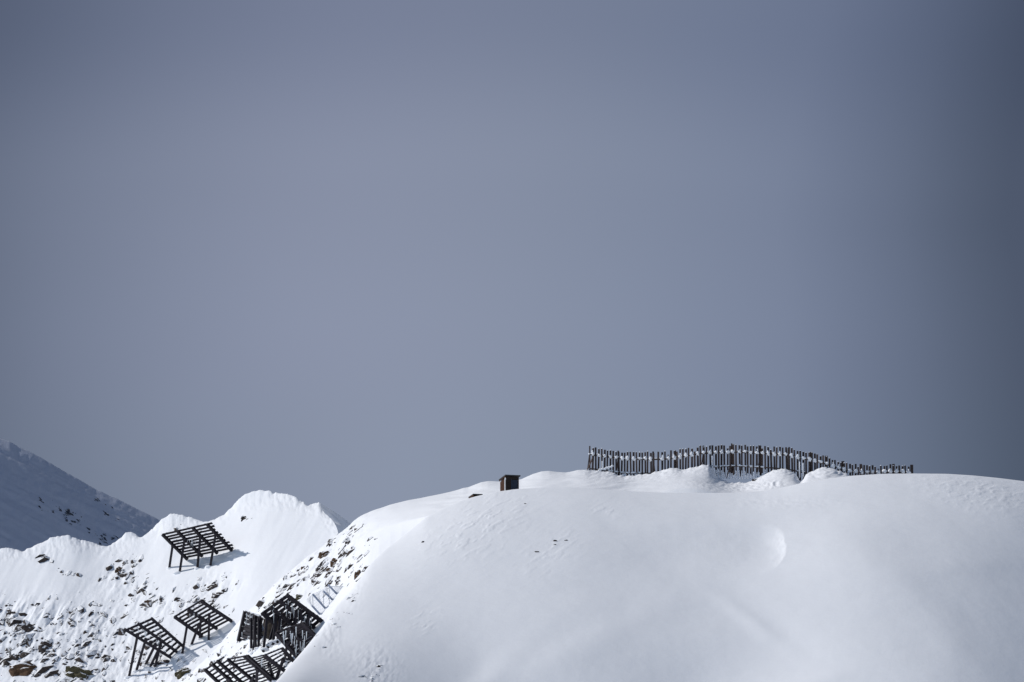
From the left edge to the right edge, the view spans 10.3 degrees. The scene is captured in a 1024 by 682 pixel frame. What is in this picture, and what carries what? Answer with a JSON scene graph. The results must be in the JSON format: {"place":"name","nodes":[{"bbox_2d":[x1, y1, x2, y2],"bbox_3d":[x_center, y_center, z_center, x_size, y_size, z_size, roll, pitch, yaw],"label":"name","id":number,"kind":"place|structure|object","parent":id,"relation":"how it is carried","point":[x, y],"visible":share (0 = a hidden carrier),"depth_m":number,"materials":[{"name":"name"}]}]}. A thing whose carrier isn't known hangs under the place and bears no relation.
{"place":"outdoors","nodes":[
{"label":"outdoors","id":0,"kind":"place"},
{"bbox_2d":[0,439,159,550],"bbox_3d":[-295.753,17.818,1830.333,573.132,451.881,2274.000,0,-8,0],"label":"mountain","id":1,"kind":"structure","parent":0,"point":[28,479],"depth_m":2588.81,"materials":[{"name":"white snow"}]},
{"bbox_2d":[38,497,118,544],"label":"rocks","id":2,"kind":"object","parent":1,"relation":"on","point":[66,512],"visible":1,"depth_m":2582.63,"materials":[{"name":"grey stone"}]},
{"bbox_2d":[0,490,337,681],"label":"sunlit ridge","id":3,"kind":"structure","parent":0,"point":[277,537],"depth_m":888.79,"materials":[{"name":"white snow"}]},
{"bbox_2d":[9,654,18,660],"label":"boulder","id":4,"kind":"object","parent":3,"relation":"on","point":[14,656],"visible":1,"depth_m":881.84,"materials":[{"name":"grey stone"}]},
{"bbox_2d":[9,661,36,676],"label":"boulder","id":5,"kind":"object","parent":3,"relation":"on","point":[24,668],"visible":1,"depth_m":877.53,"materials":[{"name":"brown stone"}]},
{"bbox_2d":[21,624,34,632],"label":"boulder","id":6,"kind":"object","parent":3,"relation":"on","point":[28,628],"visible":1,"depth_m":888.52,"materials":[{"name":"grey stone"}]},
{"bbox_2d":[38,641,51,651],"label":"boulder","id":7,"kind":"object","parent":3,"relation":"on","point":[43,646],"visible":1,"depth_m":882.35,"materials":[{"name":"grey stone"}]},
{"bbox_2d":[0,604,125,681],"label":"gully scree","id":8,"kind":"structure","parent":3,"relation":"on","point":[18,621],"depth_m":881.81,"materials":[{"name":"grey stone"}]},
{"bbox_2d":[65,666,92,678],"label":"boulder","id":9,"kind":"object","parent":3,"relation":"on","point":[73,672],"visible":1,"depth_m":873.56,"materials":[{"name":"green stone"}]},
{"bbox_2d":[0,516,251,681],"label":"ridge scree","id":10,"kind":"structure","parent":3,"relation":"on","point":[86,641],"depth_m":884.83,"materials":[{"name":"stone"}]},
{"bbox_2d":[124,617,182,678],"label":"snow bridge","id":11,"kind":"structure","parent":3,"relation":"on","point":[154,645],"depth_m":869.55,"materials":[{"name":"metal"}]},
{"bbox_2d":[174,667,190,678],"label":"boulder","id":12,"kind":"object","parent":3,"relation":"on","point":[179,673],"visible":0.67,"depth_m":864.25,"materials":[{"name":"stone"}]},
{"bbox_2d":[161,522,233,573],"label":"snow bridge","id":13,"kind":"structure","parent":3,"relation":"on","point":[200,543],"depth_m":889.80,"materials":[{"name":"metal"}]},
{"bbox_2d":[174,599,232,656],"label":"snow bridge","id":14,"kind":"structure","parent":3,"relation":"on","point":[207,621],"depth_m":869.73,"materials":[{"name":"metal"}]},
{"bbox_2d":[320,504,350,533],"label":"shaded flank","id":15,"kind":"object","parent":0,"point":[341,523],"visible":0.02,"depth_m":904.88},
{"bbox_2d":[0,0,1023,522],"label":"sky","id":16,"kind":"structure","parent":0,"point":[353,258],"materials":[{"name":"grey"}]},
{"bbox_2d":[180,465,849,681],"bbox_3d":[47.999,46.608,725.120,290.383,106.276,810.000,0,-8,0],"label":"snow","id":17,"kind":"structure","parent":0,"point":[388,526],"depth_m":784.08,"materials":[{"name":"white snow"}]},
{"bbox_2d":[203,656,251,681],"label":"snow bridge","id":18,"kind":"structure","parent":17,"relation":"on","point":[227,677],"depth_m":765.75,"materials":[{"name":"metal"}]},
{"bbox_2d":[237,610,262,654],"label":"snow bridge","id":19,"kind":"structure","parent":17,"relation":"on","point":[253,623],"depth_m":782.41,"materials":[{"name":"metal"}]},
{"bbox_2d":[226,655,274,681],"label":"snow bridge","id":20,"kind":"structure","parent":17,"relation":"on","point":[259,669],"depth_m":758.20,"materials":[{"name":"metal"}]},
{"bbox_2d":[249,655,285,681],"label":"snow bridge","id":21,"kind":"structure","parent":17,"relation":"on","point":[269,666],"depth_m":757.37,"materials":[{"name":"metal"}]},
{"bbox_2d":[262,612,292,638],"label":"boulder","id":22,"kind":"object","parent":17,"relation":"on","point":[269,626],"visible":0.16,"depth_m":776.62,"materials":[{"name":"stone"}]},
{"bbox_2d":[263,647,293,681],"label":"snow bridge","id":23,"kind":"structure","parent":17,"relation":"on","point":[282,659],"depth_m":756.61,"materials":[{"name":"metal"}]},
{"bbox_2d":[181,524,376,681],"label":"spur scree","id":24,"kind":"structure","parent":17,"relation":"on","point":[318,573],"depth_m":790.01,"materials":[{"name":"grey stone"}]},
{"bbox_2d":[260,593,322,651],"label":"snow bridge","id":25,"kind":"structure","parent":17,"relation":"on","point":[297,614],"depth_m":763.35,"materials":[{"name":"metal"}]},
{"bbox_2d":[274,621,315,663],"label":"snow bridge","id":26,"kind":"structure","parent":17,"relation":"on","point":[300,633],"depth_m":754.46,"materials":[{"name":"metal"}]},
{"bbox_2d":[296,594,302,599],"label":"boulder","id":27,"kind":"object","parent":17,"relation":"on","point":[298,596],"visible":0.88,"depth_m":783.61,"materials":[{"name":"grey stone"}]},
{"bbox_2d":[318,551,328,558],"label":"boulder","id":28,"kind":"object","parent":17,"relation":"on","point":[323,554],"visible":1,"depth_m":794.91,"materials":[{"name":"brown stone"}]},
{"bbox_2d":[306,584,342,613],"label":"snow net","id":29,"kind":"object","parent":17,"relation":"on","point":[324,593],"visible":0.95,"depth_m":768.80,"materials":[{"name":"metal"}]},
{"bbox_2d":[330,558,336,566],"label":"boulder","id":30,"kind":"object","parent":17,"relation":"on","point":[333,561],"visible":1,"depth_m":784.92,"materials":[{"name":"brown stone"}]},
{"bbox_2d":[354,570,360,579],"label":"boulder","id":31,"kind":"object","parent":17,"relation":"on","point":[357,574],"visible":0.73,"depth_m":763.07,"materials":[{"name":"stone"}]},
{"bbox_2d":[587,443,912,480],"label":"snow fence","id":32,"kind":"object","parent":17,"relation":"on","point":[731,465],"visible":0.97,"depth_m":805.80,"materials":[{"name":"brown wood"}]},
{"bbox_2d":[276,474,1023,681],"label":"snow hill","id":33,"kind":"structure","parent":0,"point":[891,578],"depth_m":701.66,"materials":[{"name":"white snow"}]},
{"bbox_2d":[314,577,381,681],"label":"hill scree","id":34,"kind":"structure","parent":33,"relation":"on","point":[379,665],"depth_m":687.50,"materials":[{"name":"stone"}]},
{"bbox_2d":[499,475,520,490],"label":"wooden hut","id":35,"kind":"object","parent":33,"relation":"on","point":[509,482],"visible":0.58,"depth_m":756.56,"materials":[{"name":"wood"}]},
{"bbox_2d":[511,479,517,489],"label":"door","id":36,"kind":"structure","parent":35,"relation":"in","point":[514,483],"depth_m":756.62,"materials":[{"name":"metal"}]}
]}

